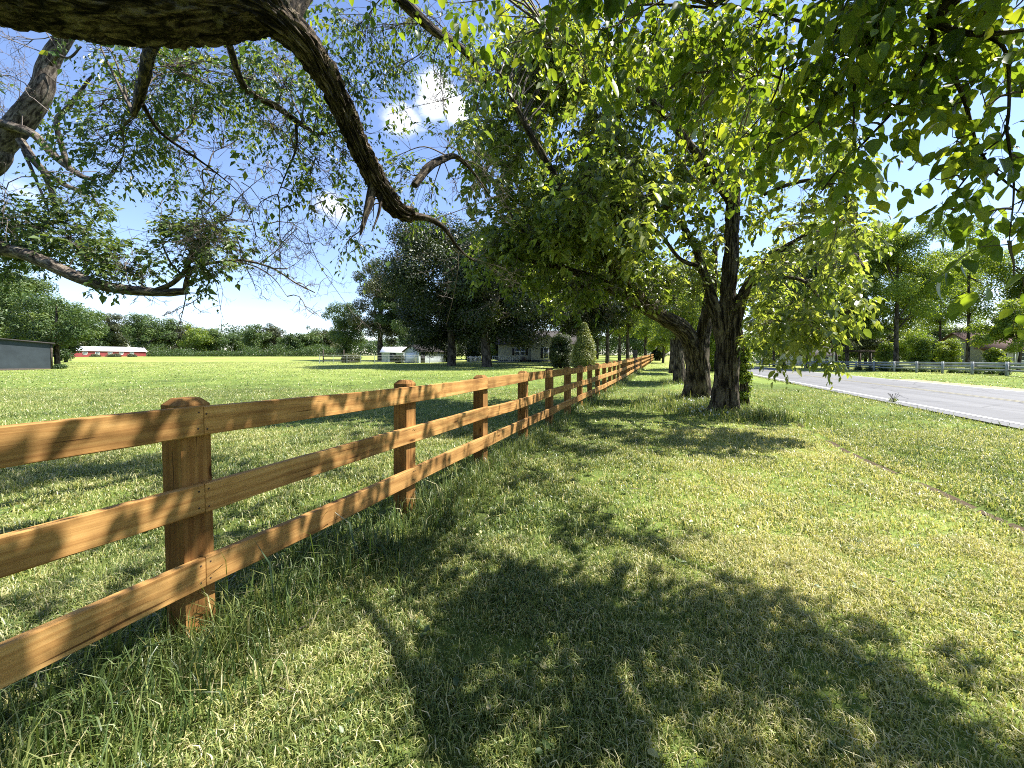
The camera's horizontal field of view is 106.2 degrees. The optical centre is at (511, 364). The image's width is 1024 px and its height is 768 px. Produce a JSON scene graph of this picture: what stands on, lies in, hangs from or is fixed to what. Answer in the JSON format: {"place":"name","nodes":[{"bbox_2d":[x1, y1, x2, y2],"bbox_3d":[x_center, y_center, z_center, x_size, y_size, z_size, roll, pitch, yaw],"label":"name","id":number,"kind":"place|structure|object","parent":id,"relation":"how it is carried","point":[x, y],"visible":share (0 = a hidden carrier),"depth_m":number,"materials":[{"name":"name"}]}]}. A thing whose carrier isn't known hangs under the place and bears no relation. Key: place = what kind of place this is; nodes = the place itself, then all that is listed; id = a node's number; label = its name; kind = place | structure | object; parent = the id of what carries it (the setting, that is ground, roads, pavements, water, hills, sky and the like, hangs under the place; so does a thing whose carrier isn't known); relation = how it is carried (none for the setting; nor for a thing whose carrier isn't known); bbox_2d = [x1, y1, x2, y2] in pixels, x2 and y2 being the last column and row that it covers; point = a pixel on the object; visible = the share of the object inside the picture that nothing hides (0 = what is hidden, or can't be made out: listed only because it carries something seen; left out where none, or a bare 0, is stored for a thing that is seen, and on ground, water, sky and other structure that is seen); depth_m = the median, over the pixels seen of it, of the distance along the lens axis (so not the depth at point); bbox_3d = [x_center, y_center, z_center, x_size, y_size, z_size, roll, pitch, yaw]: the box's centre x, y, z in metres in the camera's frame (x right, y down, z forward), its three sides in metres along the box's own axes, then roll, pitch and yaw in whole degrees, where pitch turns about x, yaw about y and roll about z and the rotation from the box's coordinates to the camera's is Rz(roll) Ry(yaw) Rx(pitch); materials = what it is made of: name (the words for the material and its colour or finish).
{"place":"outdoors","nodes":[
{"label":"outdoors","id":0,"kind":"place"},
{"bbox_2d":[0,355,1023,767],"bbox_3d":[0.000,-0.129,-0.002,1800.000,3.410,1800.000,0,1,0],"label":"ground","id":1,"kind":"structure","parent":0,"point":[364,385],"depth_m":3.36,"materials":[{"name":"green plant"}]},
{"bbox_2d":[0,338,54,369],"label":"grey shed","id":2,"kind":"structure","parent":1,"relation":"on","point":[15,354],"depth_m":36.67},
{"bbox_2d":[0,259,68,341],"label":"tree","id":3,"kind":"object","parent":1,"relation":"on","point":[32,285],"visible":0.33,"depth_m":46.86,"materials":[{"name":"green plant"}]},
{"bbox_2d":[0,291,109,364],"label":"tree","id":4,"kind":"object","parent":1,"relation":"on","point":[73,328],"visible":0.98,"depth_m":40.35,"materials":[{"name":"green plant"}]},
{"bbox_2d":[52,364,68,368],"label":"shrub","id":5,"kind":"object","parent":1,"relation":"on","point":[59,366],"visible":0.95,"depth_m":38.24,"materials":[{"name":"green plant"}]},
{"bbox_2d":[50,335,92,361],"bbox_3d":[-71.869,-4.162,61.822,7.143,7.629,5.940,0,1,0],"label":"bush","id":6,"kind":"object","parent":1,"relation":"on","point":[67,354],"visible":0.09,"depth_m":61.52,"materials":[{"name":"green plant"}]},
{"bbox_2d":[79,321,116,346],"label":"tree","id":7,"kind":"object","parent":1,"relation":"on","point":[101,342],"visible":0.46,"depth_m":135.71,"materials":[{"name":"green plant"}]},
{"bbox_2d":[73,346,146,356],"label":"red barn","id":8,"kind":"structure","parent":1,"relation":"on","point":[87,351],"depth_m":122.86,"materials":[{"name":"white metal"}]},
{"bbox_2d":[104,353,121,356],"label":"shrub","id":9,"kind":"object","parent":1,"relation":"on","point":[113,355],"visible":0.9,"depth_m":116.38,"materials":[{"name":"green plant"}]},
{"bbox_2d":[99,312,129,346],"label":"tree","id":10,"kind":"object","parent":1,"relation":"on","point":[118,340],"visible":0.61,"depth_m":138.66,"materials":[{"name":"green plant"}]},
{"bbox_2d":[120,312,158,349],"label":"tree","id":11,"kind":"object","parent":1,"relation":"on","point":[140,331],"visible":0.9,"depth_m":131.83,"materials":[{"name":"green plant"}]},
{"bbox_2d":[137,314,182,355],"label":"tree","id":12,"kind":"object","parent":1,"relation":"on","point":[162,327],"visible":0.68,"depth_m":136.41,"materials":[{"name":"green plant"}]},
{"bbox_2d":[0,27,334,344],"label":"field edge tree","id":13,"kind":"object","parent":1,"relation":"on","point":[21,120],"visible":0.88,"depth_m":7.68,"materials":[{"name":"green plant"}]},
{"bbox_2d":[157,321,195,350],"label":"tree","id":14,"kind":"object","parent":1,"relation":"on","point":[181,331],"visible":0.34,"depth_m":139.87,"materials":[{"name":"green plant"}]},
{"bbox_2d":[176,323,217,351],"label":"tree","id":15,"kind":"object","parent":1,"relation":"on","point":[198,339],"visible":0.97,"depth_m":132.62,"materials":[{"name":"green plant"}]},
{"bbox_2d":[199,327,229,350],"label":"tree","id":16,"kind":"object","parent":1,"relation":"on","point":[221,342],"visible":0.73,"depth_m":136.34,"materials":[{"name":"green plant"}]},
{"bbox_2d":[222,333,244,351],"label":"tree","id":17,"kind":"object","parent":1,"relation":"on","point":[235,342],"visible":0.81,"depth_m":140.36,"materials":[{"name":"green plant"}]},
{"bbox_2d":[239,324,273,355],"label":"tree","id":18,"kind":"object","parent":1,"relation":"on","point":[252,337],"visible":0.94,"depth_m":133.64,"materials":[{"name":"green plant"}]},
{"bbox_2d":[0,0,525,337],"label":"old tree","id":19,"kind":"object","parent":1,"relation":"on","point":[151,28],"visible":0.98,"depth_m":5.03,"materials":[{"name":"green plant"}]},
{"bbox_2d":[259,323,286,352],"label":"tree","id":20,"kind":"object","parent":1,"relation":"on","point":[276,331],"visible":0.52,"depth_m":138.24,"materials":[{"name":"green plant"}]},
{"bbox_2d":[276,333,304,350],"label":"tree","id":21,"kind":"object","parent":1,"relation":"on","point":[293,342],"visible":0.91,"depth_m":131.06,"materials":[{"name":"green plant"}]},
{"bbox_2d":[296,326,324,354],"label":"tree","id":22,"kind":"object","parent":1,"relation":"on","point":[311,339],"visible":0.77,"depth_m":134.84,"materials":[{"name":"green plant"}]},
{"bbox_2d":[0,354,653,688],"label":"wooden fence","id":23,"kind":"object","parent":1,"relation":"on","point":[187,502],"visible":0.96,"depth_m":2.02,"materials":[{"name":"brown wood"}]},
{"bbox_2d":[312,326,343,355],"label":"tree","id":24,"kind":"object","parent":1,"relation":"on","point":[328,343],"visible":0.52,"depth_m":138.76,"materials":[{"name":"green plant"}]},
{"bbox_2d":[323,350,343,362],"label":"farm gate","id":25,"kind":"structure","parent":1,"relation":"on","point":[331,356],"depth_m":60.02,"materials":[{"name":"grey metal"}]},
{"bbox_2d":[320,300,367,355],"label":"house yard tree","id":26,"kind":"object","parent":1,"relation":"on","point":[345,336],"visible":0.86,"depth_m":74.16,"materials":[{"name":"green plant"}]},
{"bbox_2d":[341,353,362,362],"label":"shrub","id":27,"kind":"object","parent":1,"relation":"on","point":[350,358],"visible":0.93,"depth_m":59.21,"materials":[{"name":"green plant"}]},
{"bbox_2d":[344,258,402,360],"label":"house yard tree","id":28,"kind":"object","parent":1,"relation":"on","point":[369,287],"visible":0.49,"depth_m":70.18,"materials":[{"name":"green plant"}]},
{"bbox_2d":[380,347,405,361],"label":"shed","id":29,"kind":"structure","parent":1,"relation":"on","point":[389,354],"depth_m":62.95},
{"bbox_2d":[390,353,395,361],"bbox_3d":[-19.505,-1.242,62.965,0.900,1.500,0.046,0,1,-4],"label":"door","id":30,"kind":"structure","parent":29,"relation":"in","point":[392,355],"depth_m":62.93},
{"bbox_2d":[369,285,418,346],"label":"house yard tree","id":31,"kind":"object","parent":1,"relation":"on","point":[384,305],"visible":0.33,"depth_m":67.44,"materials":[{"name":"green plant"}]},
{"bbox_2d":[393,355,404,362],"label":"shrub","id":32,"kind":"object","parent":1,"relation":"on","point":[399,358],"visible":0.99,"depth_m":56.61,"materials":[{"name":"plant"}]},
{"bbox_2d":[402,345,445,362],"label":"garage","id":33,"kind":"structure","parent":1,"relation":"on","point":[409,355],"depth_m":59.34,"materials":[{"name":"white wood"}]},
{"bbox_2d":[406,353,416,362],"bbox_3d":[-15.418,-1.102,58.967,2.400,1.550,0.046,1,1,36],"label":"garage door","id":34,"kind":"structure","parent":33,"relation":"in","point":[410,357],"depth_m":58.99,"materials":[{"name":"white paint"}]},
{"bbox_2d":[370,211,511,365],"bbox_3d":[-8.120,-9.114,47.040,16.847,18.788,17.501,0,1,0],"label":"shade maple","id":35,"kind":"object","parent":1,"relation":"on","point":[420,307],"visible":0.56,"depth_m":42.75,"materials":[{"name":"green plant"}]},
{"bbox_2d":[434,342,458,361],"bbox_3d":[-11.081,-2.436,63.909,4.706,4.411,4.701,0,1,-14],"label":"shrub","id":36,"kind":"object","parent":1,"relation":"on","point":[457,353],"visible":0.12,"depth_m":62.72,"materials":[{"name":"green plant"}]},
{"bbox_2d":[436,322,466,358],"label":"house yard tree","id":37,"kind":"object","parent":1,"relation":"on","point":[461,351],"visible":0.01,"depth_m":75.40,"materials":[{"name":"green plant"}]},
{"bbox_2d":[459,336,481,361],"bbox_3d":[-6.306,-2.727,65.818,4.419,5.011,4.148,-1,1,-37],"label":"shrub","id":38,"kind":"object","parent":1,"relation":"on","point":[472,353],"visible":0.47,"depth_m":64.70,"materials":[{"name":"green plant"}]},
{"bbox_2d":[468,356,481,362],"bbox_3d":[-5.294,-0.845,57.999,2.810,1.030,0.070,0,1,0],"label":"picket fence","id":39,"kind":"object","parent":1,"relation":"on","point":[475,357],"visible":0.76,"depth_m":57.97,"materials":[{"name":"white paint"}]},
{"bbox_2d":[476,332,497,358],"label":"house yard tree","id":40,"kind":"object","parent":1,"relation":"on","point":[493,351],"visible":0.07,"depth_m":82.56,"materials":[{"name":"green plant"}]},
{"bbox_2d":[28,321,960,363],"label":"wood","id":41,"kind":"object","parent":1,"relation":"on","point":[370,346],"visible":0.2,"depth_m":127.49,"materials":[{"name":"green plant"}]},
{"bbox_2d":[493,342,497,360],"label":"shrub","id":42,"kind":"object","parent":1,"relation":"on","point":[496,350],"visible":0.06,"depth_m":69.61,"materials":[{"name":"plant"}]},
{"bbox_2d":[492,356,518,361],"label":"access ramp","id":43,"kind":"structure","parent":1,"relation":"on","point":[504,361],"depth_m":60.35,"materials":[{"name":"grey concrete"}]},
{"bbox_2d":[434,219,582,366],"bbox_3d":[-0.191,-7.685,44.169,17.940,16.164,17.743,0,1,0],"label":"shade maple","id":44,"kind":"object","parent":1,"relation":"on","point":[505,320],"visible":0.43,"depth_m":41.70,"materials":[{"name":"green plant"}]},
{"bbox_2d":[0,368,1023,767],"bbox_3d":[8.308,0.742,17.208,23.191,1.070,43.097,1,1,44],"label":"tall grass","id":45,"kind":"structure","parent":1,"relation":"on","point":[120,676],"depth_m":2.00,"materials":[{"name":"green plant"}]},
{"bbox_2d":[496,330,576,361],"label":"beige house","id":46,"kind":"structure","parent":1,"relation":"on","point":[505,351],"depth_m":64.94,"materials":[{"name":"grey"}]},
{"bbox_2d":[543,347,548,358],"bbox_3d":[5.729,-2.016,64.428,0.923,1.860,0.087,0,1,0],"label":"window","id":47,"kind":"structure","parent":46,"relation":"in","point":[545,350],"depth_m":64.44,"materials":[{"name":"glass"}]},
{"bbox_2d":[77,438,1014,695],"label":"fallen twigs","id":48,"kind":"object","parent":1,"relation":"on","point":[605,513],"visible":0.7,"depth_m":3.25,"materials":[{"name":"brown wood"}]},
{"bbox_2d":[549,333,573,367],"bbox_3d":[5.069,-1.428,40.012,2.560,3.761,2.640,0,1,0],"label":"shrub","id":49,"kind":"object","parent":1,"relation":"on","point":[560,350],"visible":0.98,"depth_m":39.40,"materials":[{"name":"green plant"}]},
{"bbox_2d":[510,219,620,337],"bbox_3d":[8.194,-10.280,55.469,22.963,20.442,24.436,0,1,0],"label":"shade maple","id":50,"kind":"object","parent":1,"relation":"on","point":[571,324],"visible":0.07,"depth_m":53.78,"materials":[{"name":"green plant"}]},
{"bbox_2d":[571,322,597,367],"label":"clipped conifer","id":51,"kind":"object","parent":1,"relation":"on","point":[584,353],"visible":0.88,"depth_m":37.40,"materials":[{"name":"green plant"}]},
{"bbox_2d":[444,0,741,399],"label":"leaning tree","id":52,"kind":"object","parent":1,"relation":"on","point":[543,251],"visible":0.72,"depth_m":10.90,"materials":[{"name":"green plant"}]},
{"bbox_2d":[569,329,629,358],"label":"lane tree","id":53,"kind":"object","parent":1,"relation":"on","point":[598,338],"visible":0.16,"depth_m":84.31,"materials":[{"name":"green plant"}]},
{"bbox_2d":[577,295,633,363],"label":"lane tree","id":54,"kind":"object","parent":1,"relation":"on","point":[603,323],"visible":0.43,"depth_m":46.82,"materials":[{"name":"green plant"}]},
{"bbox_2d":[604,317,642,360],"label":"lane tree","id":55,"kind":"object","parent":1,"relation":"on","point":[614,333],"visible":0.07,"depth_m":67.76,"materials":[{"name":"green plant"}]},
{"bbox_2d":[615,307,649,358],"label":"lane tree","id":56,"kind":"object","parent":1,"relation":"on","point":[624,330],"visible":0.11,"depth_m":51.22,"materials":[{"name":"green plant"}]},
{"bbox_2d":[611,324,653,356],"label":"lane tree","id":57,"kind":"object","parent":1,"relation":"on","point":[636,343],"visible":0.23,"depth_m":102.70,"materials":[{"name":"green plant"}]},
{"bbox_2d":[248,0,1023,339],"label":"overhanging tree","id":58,"kind":"object","parent":1,"relation":"on","point":[866,38],"visible":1,"depth_m":2.69,"materials":[{"name":"green plant"}]},
{"bbox_2d":[634,315,657,354],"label":"lane tree","id":59,"kind":"object","parent":1,"relation":"on","point":[643,333],"visible":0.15,"depth_m":70.63,"materials":[{"name":"green plant"}]},
{"bbox_2d":[645,332,669,362],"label":"roadside tree","id":60,"kind":"object","parent":1,"relation":"on","point":[664,343],"visible":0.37,"depth_m":57.84,"materials":[{"name":"green plant"}]},
{"bbox_2d":[651,343,667,360],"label":"evergreen bush","id":61,"kind":"object","parent":1,"relation":"on","point":[657,355],"visible":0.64,"depth_m":71.36,"materials":[{"name":"green plant"}]},
{"bbox_2d":[640,291,695,372],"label":"roadside tree","id":62,"kind":"object","parent":1,"relation":"on","point":[670,370],"visible":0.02,"depth_m":30.85,"materials":[{"name":"brown plant"}]},
{"bbox_2d":[641,260,701,383],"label":"roadside tree","id":63,"kind":"object","parent":1,"relation":"on","point":[679,362],"visible":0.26,"depth_m":21.20,"materials":[{"name":"green plant"}]},
{"bbox_2d":[672,384,727,415],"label":"wild flowers","id":64,"kind":"object","parent":1,"relation":"on","point":[698,408],"visible":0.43,"depth_m":10.15,"materials":[{"name":"white plant"}]},
{"bbox_2d":[666,276,750,370],"bbox_3d":[18.534,-3.905,36.315,8.938,9.568,7.693,-1,1,-43],"label":"roadside tree","id":65,"kind":"object","parent":1,"relation":"on","point":[712,347],"visible":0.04,"depth_m":34.01,"materials":[{"name":"brown plant"}]},
{"bbox_2d":[521,0,903,413],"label":"roadside tree","id":66,"kind":"object","parent":1,"relation":"on","point":[727,309],"visible":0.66,"depth_m":8.34,"materials":[{"name":"green plant"}]},
{"bbox_2d":[739,342,754,404],"bbox_3d":[6.971,0.272,11.620,0.619,2.131,0.573,0,1,0],"label":"ivy bush","id":67,"kind":"object","parent":1,"relation":"on","point":[745,376],"visible":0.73,"depth_m":11.49,"materials":[{"name":"green plant"}]},
{"bbox_2d":[743,331,777,360],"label":"hedgerow tree","id":68,"kind":"object","parent":1,"relation":"on","point":[756,349],"visible":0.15,"depth_m":83.14,"materials":[{"name":"green plant"}]},
{"bbox_2d":[743,256,791,365],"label":"yard tree","id":69,"kind":"object","parent":1,"relation":"on","point":[756,334],"visible":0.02,"depth_m":69.82,"materials":[{"name":"green plant"}]},
{"bbox_2d":[777,347,840,364],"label":"white cottage","id":70,"kind":"structure","parent":1,"relation":"on","point":[800,356],"depth_m":74.27,"materials":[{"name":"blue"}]},
{"bbox_2d":[771,218,856,367],"bbox_3d":[45.396,-10.198,58.390,13.069,21.517,12.808,0,1,0],"label":"yard tree","id":71,"kind":"object","parent":1,"relation":"on","point":[809,276],"visible":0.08,"depth_m":56.20,"materials":[{"name":"green plant"}]},
{"bbox_2d":[817,326,857,360],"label":"hedgerow tree","id":72,"kind":"object","parent":1,"relation":"on","point":[840,358],"visible":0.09,"depth_m":86.28,"materials":[{"name":"green plant"}]},
{"bbox_2d":[786,222,922,368],"bbox_3d":[45.019,-10.603,51.289,13.034,22.506,13.658,-1,1,-42],"label":"yard tree","id":73,"kind":"object","parent":1,"relation":"on","point":[876,332],"visible":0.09,"depth_m":48.32,"materials":[{"name":"green plant"}]},
{"bbox_2d":[835,350,875,368],"bbox_3d":[46.849,-0.681,52.796,4.500,2.750,2.600,0,1,0],"label":"garden arbour","id":74,"kind":"object","parent":1,"relation":"on","point":[859,355],"visible":0.62,"depth_m":51.90,"materials":[{"name":"grey wood"}]},
{"bbox_2d":[839,332,900,363],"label":"hedgerow tree","id":75,"kind":"object","parent":1,"relation":"on","point":[869,344],"visible":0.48,"depth_m":85.27,"materials":[{"name":"green plant"}]},
{"bbox_2d":[874,343,892,366],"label":"shrub","id":76,"kind":"object","parent":1,"relation":"on","point":[882,354],"visible":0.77,"depth_m":49.68,"materials":[{"name":"green plant"}]},
{"bbox_2d":[877,366,889,370],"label":"fence weed","id":77,"kind":"object","parent":1,"relation":"on","point":[884,369],"visible":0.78,"depth_m":42.84,"materials":[{"name":"green plant"}]},
{"bbox_2d":[756,360,1023,375],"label":"white plank fence","id":78,"kind":"object","parent":1,"relation":"on","point":[972,365],"visible":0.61,"depth_m":36.35,"materials":[{"name":"white wood"}]},
{"bbox_2d":[888,393,899,401],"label":"roadside weed","id":79,"kind":"object","parent":1,"relation":"on","point":[892,399],"visible":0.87,"depth_m":13.11,"materials":[{"name":"green plant"}]},
{"bbox_2d":[874,323,934,361],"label":"hedgerow tree","id":80,"kind":"object","parent":1,"relation":"on","point":[903,345],"visible":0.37,"depth_m":82.89,"materials":[{"name":"green plant"}]},
{"bbox_2d":[838,209,979,366],"bbox_3d":[46.213,-8.464,46.160,12.412,18.350,10.322,0,1,0],"label":"yard tree","id":81,"kind":"object","parent":1,"relation":"on","point":[917,282],"visible":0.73,"depth_m":44.33,"materials":[{"name":"green plant"}]},
{"bbox_2d":[800,423,1023,531],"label":"soil crease","id":82,"kind":"object","parent":1,"relation":"on","point":[964,503],"visible":0.55,"depth_m":4.23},
{"bbox_2d":[906,338,933,367],"bbox_3d":[52.965,-1.633,49.956,2.582,4.320,2.649,0,1,0],"label":"shrub","id":83,"kind":"object","parent":1,"relation":"on","point":[921,348],"visible":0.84,"depth_m":49.41,"materials":[{"name":"green plant"}]},
{"bbox_2d":[901,318,956,343],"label":"hedgerow tree","id":84,"kind":"object","parent":1,"relation":"on","point":[936,335],"visible":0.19,"depth_m":89.81,"materials":[{"name":"green plant"}]},
{"bbox_2d":[926,342,945,364],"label":"shrub","id":85,"kind":"object","parent":1,"relation":"on","point":[932,350],"visible":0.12,"depth_m":61.31,"materials":[{"name":"green plant"}]},
{"bbox_2d":[882,245,1006,340],"bbox_3d":[73.842,-9.718,66.322,15.292,19.683,15.280,0,1,0],"label":"yard tree","id":86,"kind":"object","parent":1,"relation":"on","point":[939,321],"visible":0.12,"depth_m":64.77,"materials":[{"name":"green plant"}]},
{"bbox_2d":[933,338,964,364],"bbox_3d":[61.222,-1.702,53.947,3.094,4.208,3.007,0,1,-22],"label":"shrub","id":87,"kind":"object","parent":1,"relation":"on","point":[947,351],"visible":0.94,"depth_m":53.55,"materials":[{"name":"green plant"}]},
{"bbox_2d":[935,323,980,337],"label":"hedgerow tree","id":88,"kind":"object","parent":1,"relation":"on","point":[963,327],"visible":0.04,"depth_m":90.06,"materials":[{"name":"green plant"}]},
{"bbox_2d":[896,379,1023,390],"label":"dirt shoulder","id":89,"kind":"object","parent":1,"relation":"on","point":[1004,388],"visible":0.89,"depth_m":21.15},
{"bbox_2d":[922,219,1023,361],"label":"yard tree","id":90,"kind":"object","parent":1,"relation":"on","point":[999,270],"visible":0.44,"depth_m":48.54,"materials":[{"name":"green plant"}]},
{"bbox_2d":[950,316,997,332],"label":"hedgerow tree","id":91,"kind":"object","parent":1,"relation":"on","point":[960,329],"visible":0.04,"depth_m":88.58,"materials":[{"name":"green plant"}]},
{"bbox_2d":[932,333,1023,365],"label":"brown roof house","id":92,"kind":"structure","parent":1,"relation":"on","point":[975,353],"depth_m":56.91,"materials":[{"name":"beige"}]},
{"bbox_2d":[980,347,1006,368],"bbox_3d":[55.063,-0.695,44.055,1.864,2.740,2.069,0,1,0],"label":"shrub","id":93,"kind":"object","parent":1,"relation":"on","point":[994,354],"visible":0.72,"depth_m":43.80,"materials":[{"name":"green plant"}]},
{"bbox_2d":[964,298,1023,369],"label":"yard tree","id":94,"kind":"object","parent":1,"relation":"on","point":[991,334],"visible":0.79,"depth_m":40.49,"materials":[{"name":"green plant"}]},
{"bbox_2d":[995,356,1013,369],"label":"shrub","id":95,"kind":"object","parent":1,"relation":"on","point":[1001,360],"visible":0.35,"depth_m":35.97,"materials":[{"name":"green plant"}]},
{"bbox_2d":[999,240,1023,306],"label":"yard tree","id":96,"kind":"object","parent":1,"relation":"on","point":[1012,291],"visible":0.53,"depth_m":47.98,"materials":[{"name":"green plant"}]},
{"bbox_2d":[0,0,1023,358],"label":"sky","id":97,"kind":"structure","parent":0,"point":[244,308],"materials":[{"name":"blue"}]},
{"bbox_2d":[747,366,1023,428],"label":"road","id":98,"kind":"structure","parent":0,"point":[1012,410],"depth_m":15.64,"materials":[{"name":"grey asphalt"}]},
{"bbox_2d":[753,374,1023,424],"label":"road edge line","id":99,"kind":"object","parent":98,"relation":"on","point":[919,404],"visible":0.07,"depth_m":11.51,"materials":[{"name":"white paint"}]},
{"bbox_2d":[757,369,1023,402],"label":"road centre line","id":100,"kind":"object","parent":98,"relation":"on","point":[918,389],"visible":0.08,"depth_m":17.39,"materials":[{"name":"yellow paint"}]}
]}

